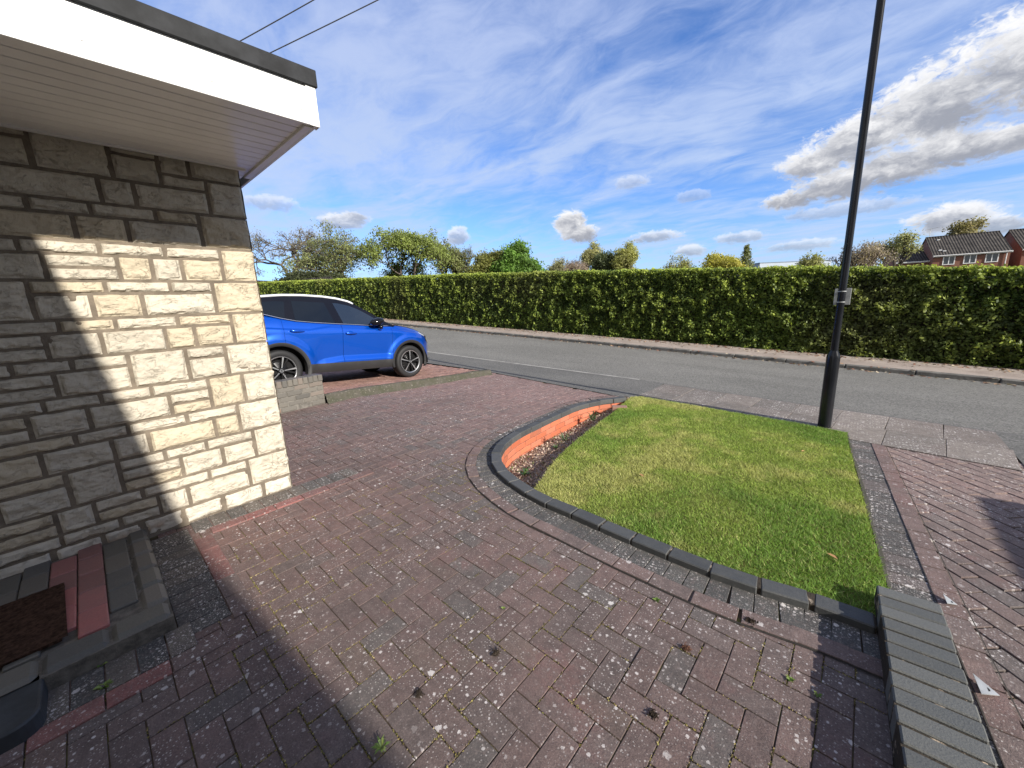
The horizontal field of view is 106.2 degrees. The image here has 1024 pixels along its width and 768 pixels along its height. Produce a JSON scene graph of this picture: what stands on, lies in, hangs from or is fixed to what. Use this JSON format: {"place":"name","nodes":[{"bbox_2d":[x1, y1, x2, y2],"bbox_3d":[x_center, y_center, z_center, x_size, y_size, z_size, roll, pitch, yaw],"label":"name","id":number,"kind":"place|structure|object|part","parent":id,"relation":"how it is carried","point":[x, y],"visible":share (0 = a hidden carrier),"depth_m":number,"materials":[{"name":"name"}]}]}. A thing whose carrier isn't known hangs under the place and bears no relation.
{"place":"outdoors","nodes":[
{"label":"outdoors","id":0,"kind":"place"},
{"bbox_2d":[240,0,313,40],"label":"overhead cable","id":1,"kind":"object","parent":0,"point":[277,20],"visible":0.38,"depth_m":7.99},
{"bbox_2d":[269,0,377,52],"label":"overhead cable","id":2,"kind":"object","parent":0,"point":[322,27],"visible":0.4,"depth_m":7.99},
{"bbox_2d":[302,364,474,393],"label":"driveway","id":3,"kind":"structure","parent":0,"point":[335,381],"depth_m":8.48,"materials":[{"name":"red brick"}]},
{"bbox_2d":[260,294,427,380],"bbox_3d":[-3.708,-0.909,7.845,2.111,1.652,4.188,7,11,38],"label":"parked car","id":4,"kind":"object","parent":3,"relation":"on","point":[308,334],"visible":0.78,"depth_m":7.04,"materials":[{"name":"blue paint"}]},
{"bbox_3d":[-3.982,-1.226,6.304,0.139,0.278,0.513,7,11,38],"label":"window","id":5,"kind":"part","parent":4,"relation":"part of","materials":[{"name":"black glass"}]},
{"bbox_3d":[-3.480,-0.749,6.789,0.164,0.787,0.997,7,11,38],"label":"door","id":6,"kind":"part","parent":4,"relation":"part of","materials":[{"name":"blue paint"}]},
{"bbox_3d":[-3.538,-1.276,6.834,0.182,0.364,0.678,7,11,38],"label":"window","id":7,"kind":"part","parent":4,"relation":"part of","materials":[{"name":"black glass"}]},
{"bbox_3d":[-2.998,-1.351,7.486,0.199,0.399,0.896,7,11,38],"label":"window","id":8,"kind":"part","parent":4,"relation":"part of","materials":[{"name":"black glass"}]},
{"bbox_3d":[-2.812,-0.818,7.571,0.122,0.706,1.050,7,11,38],"label":"door","id":9,"kind":"part","parent":4,"relation":"part of","materials":[{"name":"blue paint"}]},
{"bbox_2d":[4,370,1023,767],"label":"driveway","id":10,"kind":"structure","parent":0,"point":[392,440],"depth_m":1.71,"materials":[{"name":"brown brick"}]},
{"bbox_2d":[0,529,176,697],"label":"doorstep","id":11,"kind":"object","parent":10,"relation":"on","point":[117,601],"visible":0.81,"depth_m":1.97,"materials":[{"name":"brick"}]},
{"bbox_2d":[0,583,67,667],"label":"doormat","id":12,"kind":"object","parent":11,"relation":"on","point":[33,623],"visible":1,"depth_m":1.84,"materials":[{"name":"brown fabric"}]},
{"bbox_2d":[371,735,388,754],"bbox_3d":[-0.466,1.277,1.359,0.068,0.026,0.061,8,16,41],"label":"weed","id":13,"kind":"object","parent":10,"relation":"on","point":[381,742],"visible":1,"depth_m":1.36,"materials":[{"name":"green plant"}]},
{"bbox_2d":[414,687,424,698],"bbox_3d":[-0.371,1.239,1.544,0.041,0.014,0.044,8,16,41],"label":"soil clod","id":14,"kind":"object","parent":10,"relation":"on","point":[418,693],"visible":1,"depth_m":1.54,"materials":[{"name":"brown soil"}]},
{"bbox_2d":[0,395,882,767],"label":"paving border","id":15,"kind":"object","parent":10,"relation":"on","point":[234,591],"visible":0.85,"depth_m":1.96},
{"bbox_2d":[741,616,758,626],"bbox_3d":[1.133,1.123,1.820,0.053,0.021,0.066,-10,14,-31],"label":"soil clod","id":16,"kind":"object","parent":15,"relation":"on","point":[749,620],"visible":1,"depth_m":1.82,"materials":[{"name":"brown soil"}]},
{"bbox_2d":[23,458,887,767],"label":"joint moss","id":17,"kind":"object","parent":10,"relation":"on","point":[471,652],"visible":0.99,"depth_m":1.64,"materials":[{"name":"green plant"}]},
{"bbox_2d":[43,396,880,725],"bbox_3d":[-0.117,1.032,2.528,3.803,0.061,7.787,8,16,41],"label":"paving border","id":18,"kind":"object","parent":10,"relation":"on","point":[195,600],"visible":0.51,"depth_m":2.08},
{"bbox_2d":[0,675,48,754],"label":"rubber block","id":19,"kind":"object","parent":18,"relation":"on","point":[23,712],"depth_m":1.46,"materials":[{"name":"black rubber"}]},
{"bbox_2d":[93,679,113,689],"bbox_3d":[-1.721,1.270,1.619,0.052,0.016,0.062,8,16,41],"label":"weed","id":20,"kind":"object","parent":18,"relation":"on","point":[98,687],"visible":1,"depth_m":1.62,"materials":[{"name":"green plant"}]},
{"bbox_2d":[491,647,500,656],"bbox_3d":[-0.070,1.192,1.711,0.040,0.015,0.047,0,12,12],"label":"soil clod","id":21,"kind":"object","parent":10,"relation":"on","point":[496,653],"visible":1,"depth_m":1.71,"materials":[{"name":"brown soil"}]},
{"bbox_2d":[647,708,659,720],"bbox_3d":[0.528,1.230,1.435,0.044,0.016,0.045,8,16,41],"label":"soil clod","id":22,"kind":"object","parent":10,"relation":"on","point":[653,713],"visible":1,"depth_m":1.43,"materials":[{"name":"brown soil"}]},
{"bbox_2d":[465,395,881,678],"bbox_3d":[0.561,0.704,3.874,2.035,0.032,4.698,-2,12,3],"label":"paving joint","id":23,"kind":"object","parent":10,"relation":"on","point":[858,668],"visible":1,"depth_m":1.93,"materials":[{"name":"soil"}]},
{"bbox_2d":[681,642,693,651],"bbox_3d":[0.771,1.163,1.701,0.043,0.015,0.046,-7,13,-20],"label":"soil clod","id":24,"kind":"object","parent":10,"relation":"on","point":[686,647],"visible":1,"depth_m":1.70,"materials":[{"name":"brown soil"}]},
{"bbox_2d":[786,675,794,682],"bbox_3d":[1.121,1.188,1.546,0.034,0.008,0.030,4,14,28],"label":"weed","id":25,"kind":"object","parent":10,"relation":"on","point":[791,679],"visible":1,"depth_m":1.55,"materials":[{"name":"green plant"}]},
{"bbox_2d":[427,352,662,396],"bbox_3d":[-2.644,-0.810,10.854,13.619,0.298,1.210,9,17,43],"label":"tarmac crossing","id":26,"kind":"object","parent":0,"point":[615,386],"visible":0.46,"depth_m":7.62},
{"bbox_2d":[507,409,611,487],"bbox_3d":[0.668,0.658,4.682,0.770,0.233,3.271,5,14,30],"label":"flower bed","id":27,"kind":"object","parent":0,"point":[525,477],"visible":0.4,"depth_m":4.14,"materials":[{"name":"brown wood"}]},
{"bbox_2d":[518,467,530,475],"bbox_3d":[0.135,0.852,3.728,0.125,0.089,0.133,-7,13,-22],"label":"bed plant","id":28,"kind":"object","parent":27,"relation":"on","point":[525,470],"visible":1,"depth_m":3.73,"materials":[{"name":"green plant"}]},
{"bbox_2d":[559,432,570,440],"bbox_3d":[0.623,0.631,4.602,0.184,0.111,0.170,8,16,41],"label":"bed plant","id":29,"kind":"object","parent":27,"relation":"on","point":[562,436],"visible":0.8,"depth_m":4.61,"materials":[{"name":"green plant"}]},
{"bbox_2d":[587,411,597,419],"bbox_3d":[1.105,0.447,5.268,0.187,0.144,0.206,-3,12,-4],"label":"bed plant","id":30,"kind":"object","parent":27,"relation":"on","point":[591,415],"visible":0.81,"depth_m":5.26,"materials":[{"name":"green plant"}]},
{"bbox_2d":[612,405,626,410],"bbox_3d":[1.494,0.335,5.349,0.200,0.060,0.100,0,12,12],"label":"loose brick","id":31,"kind":"object","parent":27,"relation":"on","point":[615,407],"visible":0.68,"depth_m":5.32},
{"bbox_2d":[137,0,1023,280],"label":"sky","id":32,"kind":"structure","parent":0,"point":[695,129],"materials":[{"name":"blue"}]},
{"bbox_2d":[384,318,1023,379],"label":"footpath","id":33,"kind":"structure","parent":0,"point":[943,367],"depth_m":8.44,"materials":[{"name":"grey concrete"}]},
{"bbox_2d":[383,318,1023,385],"bbox_3d":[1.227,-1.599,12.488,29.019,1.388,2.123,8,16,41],"label":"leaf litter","id":34,"kind":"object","parent":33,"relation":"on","point":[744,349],"visible":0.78,"depth_m":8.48,"materials":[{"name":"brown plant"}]},
{"bbox_2d":[397,325,1023,434],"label":"road","id":35,"kind":"structure","parent":0,"point":[981,405],"depth_m":6.55,"materials":[{"name":"grey asphalt"}]},
{"bbox_2d":[428,351,639,379],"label":"dropped kerb","id":36,"kind":"structure","parent":35,"relation":"on","point":[538,366],"depth_m":8.61,"materials":[{"name":"grey concrete"}]},
{"bbox_2d":[388,322,1023,385],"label":"kerb","id":37,"kind":"structure","parent":35,"relation":"on","point":[944,375],"depth_m":7.84,"materials":[{"name":"concrete"}]},
{"bbox_2d":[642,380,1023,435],"bbox_3d":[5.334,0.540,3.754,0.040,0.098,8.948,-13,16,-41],"label":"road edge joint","id":38,"kind":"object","parent":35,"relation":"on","point":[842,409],"visible":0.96,"depth_m":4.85,"materials":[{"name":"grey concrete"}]},
{"bbox_2d":[534,396,890,616],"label":"lawn","id":39,"kind":"structure","parent":0,"point":[718,534],"depth_m":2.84,"materials":[{"name":"plant"}]},
{"bbox_2d":[847,433,890,588],"bbox_3d":[2.729,0.825,2.989,0.034,0.062,2.955,7,15,36],"label":"lawn edging","id":40,"kind":"object","parent":39,"relation":"on","point":[882,559],"visible":0.85,"depth_m":2.62,"materials":[{"name":"concrete"}]},
{"bbox_2d":[427,352,999,533],"bbox_3d":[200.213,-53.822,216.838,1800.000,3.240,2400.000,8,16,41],"label":"ground","id":41,"kind":"structure","parent":0,"point":[800,404],"depth_m":8.89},
{"bbox_2d":[0,0,319,578],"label":"stone house","id":42,"kind":"structure","parent":41,"relation":"on","point":[142,145],"depth_m":2.35,"materials":[{"name":"white stone"}]},
{"bbox_2d":[275,374,324,413],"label":"boundary wall","id":43,"kind":"structure","parent":41,"relation":"on","point":[298,393],"depth_m":5.93,"materials":[{"name":"stone"}]},
{"bbox_2d":[324,369,492,403],"bbox_3d":[-1.793,0.069,7.309,3.331,0.360,0.330,-12,15,-37],"label":"kerb edging","id":44,"kind":"object","parent":41,"relation":"on","point":[337,396],"visible":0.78,"depth_m":6.99,"materials":[{"name":"concrete"}]},
{"bbox_2d":[256,261,1023,368],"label":"hedge","id":45,"kind":"object","parent":41,"relation":"on","point":[949,314],"visible":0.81,"depth_m":9.22,"materials":[{"name":"green plant"}]},
{"bbox_2d":[491,396,876,633],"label":"retaining wall","id":46,"kind":"structure","parent":41,"relation":"on","point":[508,450],"depth_m":2.49,"materials":[{"name":"brick"}]},
{"bbox_2d":[874,586,997,767],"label":"boundary wall","id":47,"kind":"structure","parent":41,"relation":"on","point":[934,719],"depth_m":1.38,"materials":[{"name":"brick"}]},
{"bbox_2d":[639,384,1021,470],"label":"pavement","id":48,"kind":"structure","parent":0,"point":[989,448],"depth_m":4.25,"materials":[{"name":"concrete"}]},
{"bbox_2d":[817,0,885,427],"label":"lamp post","id":49,"kind":"object","parent":48,"relation":"on","point":[830,378],"visible":0.9,"depth_m":3.91,"materials":[{"name":"black metal"}]},
{"bbox_2d":[833,288,851,304],"bbox_3d":[3.494,-0.924,4.069,0.136,0.172,0.088,8,16,41],"label":"street sign","id":50,"kind":"object","parent":49,"relation":"attached to","point":[848,291],"visible":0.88,"depth_m":4.07,"materials":[{"name":"metal"}]},
{"bbox_2d":[882,441,1023,726],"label":"driveway","id":51,"kind":"structure","parent":0,"point":[972,514],"depth_m":2.38,"materials":[{"name":"brick"}]},
{"bbox_2d":[886,447,1023,723],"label":"paving joint","id":52,"kind":"object","parent":51,"relation":"on","point":[967,609],"visible":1,"depth_m":1.78,"materials":[{"name":"soil"}]},
{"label":"field","id":53,"kind":"structure","parent":0,"visible":0},
{"bbox_2d":[250,226,339,276],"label":"oak tree","id":54,"kind":"object","parent":53,"relation":"on","point":[257,241],"visible":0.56,"depth_m":50.70,"materials":[{"name":"green plant"}]},
{"bbox_2d":[272,268,325,280],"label":"shrub","id":55,"kind":"object","parent":53,"relation":"on","point":[296,275],"visible":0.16,"depth_m":42.02,"materials":[{"name":"green plant"}]},
{"bbox_2d":[297,277,332,279],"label":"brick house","id":56,"kind":"structure","parent":53,"relation":"on","point":[317,278],"depth_m":40.42,"materials":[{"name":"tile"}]},
{"bbox_2d":[272,218,380,277],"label":"oak tree","id":57,"kind":"object","parent":53,"relation":"on","point":[346,253],"visible":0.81,"depth_m":45.65,"materials":[{"name":"green plant"}]},
{"bbox_2d":[317,271,352,278],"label":"shrub","id":58,"kind":"object","parent":53,"relation":"on","point":[334,275],"visible":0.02,"depth_m":42.91,"materials":[{"name":"green plant"}]},
{"bbox_2d":[353,225,455,276],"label":"oak tree","id":59,"kind":"object","parent":53,"relation":"on","point":[416,246],"visible":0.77,"depth_m":46.81,"materials":[{"name":"green plant"}]},
{"bbox_2d":[429,237,469,273],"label":"oak tree","id":60,"kind":"object","parent":53,"relation":"on","point":[459,269],"visible":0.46,"depth_m":51.46,"materials":[{"name":"green plant"}]},
{"bbox_2d":[447,243,476,273],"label":"birch tree","id":61,"kind":"object","parent":53,"relation":"on","point":[464,256],"visible":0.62,"depth_m":51.72,"materials":[{"name":"green plant"}]},
{"bbox_2d":[465,248,503,273],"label":"field maple tree","id":62,"kind":"object","parent":53,"relation":"on","point":[483,261],"visible":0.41,"depth_m":45.90,"materials":[{"name":"green plant"}]},
{"bbox_2d":[486,235,548,276],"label":"maple tree","id":63,"kind":"object","parent":53,"relation":"on","point":[515,257],"visible":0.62,"depth_m":43.99,"materials":[{"name":"green plant"}]},
{"bbox_2d":[545,256,568,270],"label":"shrub","id":64,"kind":"object","parent":53,"relation":"on","point":[559,265],"visible":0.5,"depth_m":56.31,"materials":[{"name":"green plant"}]},
{"bbox_2d":[563,257,589,270],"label":"shrub","id":65,"kind":"object","parent":53,"relation":"on","point":[572,266],"visible":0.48,"depth_m":56.25,"materials":[{"name":"brown plant"}]},
{"bbox_2d":[579,240,604,269],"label":"poplar tree","id":66,"kind":"object","parent":53,"relation":"on","point":[586,255],"visible":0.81,"depth_m":59.62,"materials":[{"name":"green plant"}]},
{"bbox_2d":[590,249,616,270],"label":"dense tree","id":67,"kind":"object","parent":53,"relation":"on","point":[602,260],"visible":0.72,"depth_m":56.68,"materials":[{"name":"green plant"}]},
{"bbox_2d":[609,240,640,269],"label":"willow tree","id":68,"kind":"object","parent":53,"relation":"on","point":[627,256],"visible":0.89,"depth_m":53.97,"materials":[{"name":"green plant"}]},
{"bbox_2d":[660,252,695,269],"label":"tree","id":69,"kind":"object","parent":53,"relation":"on","point":[683,262],"visible":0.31,"depth_m":43.79,"materials":[{"name":"green plant"}]},
{"bbox_2d":[699,250,748,267],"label":"shrub","id":70,"kind":"object","parent":53,"relation":"on","point":[714,260],"visible":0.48,"depth_m":41.56,"materials":[{"name":"yellow plant"}]},
{"bbox_2d":[739,244,754,267],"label":"conifer tree","id":71,"kind":"object","parent":53,"relation":"on","point":[746,257],"visible":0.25,"depth_m":42.65,"materials":[{"name":"green plant"}]},
{"bbox_2d":[752,260,830,267],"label":"school building","id":72,"kind":"structure","parent":53,"relation":"on","point":[772,264],"depth_m":59.86,"materials":[{"name":"white"}]},
{"bbox_2d":[795,250,827,273],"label":"tree","id":73,"kind":"object","parent":53,"relation":"on","point":[812,261],"visible":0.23,"depth_m":45.52,"materials":[{"name":"green plant"}]},
{"bbox_2d":[824,246,854,266],"bbox_3d":[32.070,-9.911,37.401,4.573,7.514,4.148,-4,12,-7],"label":"bare tree","id":74,"kind":"object","parent":53,"relation":"on","point":[836,261],"visible":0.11,"depth_m":36.48,"materials":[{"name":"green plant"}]},
{"bbox_2d":[838,238,898,266],"bbox_3d":[33.457,-10.629,36.377,4.537,5.856,5.470,8,16,41],"label":"shrub","id":75,"kind":"object","parent":53,"relation":"on","point":[869,254],"visible":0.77,"depth_m":35.20,"materials":[{"name":"brown plant"}]},
{"bbox_2d":[875,229,923,266],"bbox_3d":[37.904,-11.713,38.490,3.012,6.950,4.825,-8,13,-23],"label":"poplar tree","id":76,"kind":"object","parent":53,"relation":"on","point":[904,244],"visible":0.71,"depth_m":37.13,"materials":[{"name":"green plant"}]},
{"bbox_2d":[882,249,929,266],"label":"brick house","id":77,"kind":"structure","parent":53,"relation":"on","point":[918,258],"depth_m":60.69,"materials":[{"name":"tile"}]},
{"bbox_2d":[948,227,963,234],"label":"poplar tree","id":78,"kind":"object","parent":53,"relation":"on","point":[954,233],"visible":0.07,"depth_m":65.08,"materials":[{"name":"green plant"}]},
{"bbox_2d":[942,215,990,234],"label":"poplar tree","id":79,"kind":"object","parent":53,"relation":"on","point":[973,225],"visible":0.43,"depth_m":64.36,"materials":[{"name":"green plant"}]},
{"bbox_2d":[920,227,1013,274],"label":"brick house","id":80,"kind":"structure","parent":53,"relation":"on","point":[989,248],"depth_m":56.63,"materials":[{"name":"tile"}]},
{"bbox_2d":[942,256,955,264],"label":"window","id":81,"kind":"structure","parent":80,"relation":"in","point":[947,260],"depth_m":56.85,"materials":[{"name":"white plastic"}]},
{"bbox_2d":[963,254,976,263],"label":"window","id":82,"kind":"structure","parent":80,"relation":"in","point":[967,259],"depth_m":55.71,"materials":[{"name":"white plastic"}]},
{"bbox_2d":[984,253,999,262],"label":"window","id":83,"kind":"structure","parent":80,"relation":"in","point":[991,257],"depth_m":54.52,"materials":[{"name":"white plastic"}]},
{"bbox_2d":[1004,228,1023,266],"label":"brick house","id":84,"kind":"structure","parent":53,"relation":"on","point":[1014,238],"depth_m":56.66,"materials":[{"name":"brick"}]},
{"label":"driveway bed","id":85,"kind":"structure","parent":0,"visible":0},
{"bbox_2d":[849,439,1003,767],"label":"paving border","id":86,"kind":"object","parent":85,"relation":"on","point":[907,576],"visible":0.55,"depth_m":2.41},
{"bbox_2d":[871,443,1023,767],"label":"paving border","id":87,"kind":"object","parent":85,"relation":"on","point":[1002,718],"visible":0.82,"depth_m":1.71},
{"bbox_2d":[871,443,1005,767],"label":"paving joint","id":88,"kind":"object","parent":87,"relation":"on","point":[955,646],"visible":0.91,"depth_m":1.56,"materials":[{"name":"soil"}]},
{"bbox_2d":[943,594,956,604],"bbox_3d":[2.147,1.064,1.881,0.045,0.015,0.072,8,16,41],"label":"metal plate","id":89,"kind":"object","parent":87,"relation":"on","point":[948,600],"visible":1,"depth_m":1.88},
{"bbox_2d":[973,674,999,695],"bbox_3d":[1.817,1.166,1.470,0.061,0.015,0.099,8,16,41],"label":"metal plate","id":90,"kind":"object","parent":87,"relation":"on","point":[985,689],"visible":1,"depth_m":1.47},
{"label":"pavement bed","id":91,"kind":"structure","parent":0,"visible":0},
{"bbox_2d":[995,432,1023,463],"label":"tarmac crossing","id":92,"kind":"object","parent":91,"relation":"on","point":[1015,443],"visible":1,"depth_m":3.74,"materials":[{"name":"grey asphalt"}]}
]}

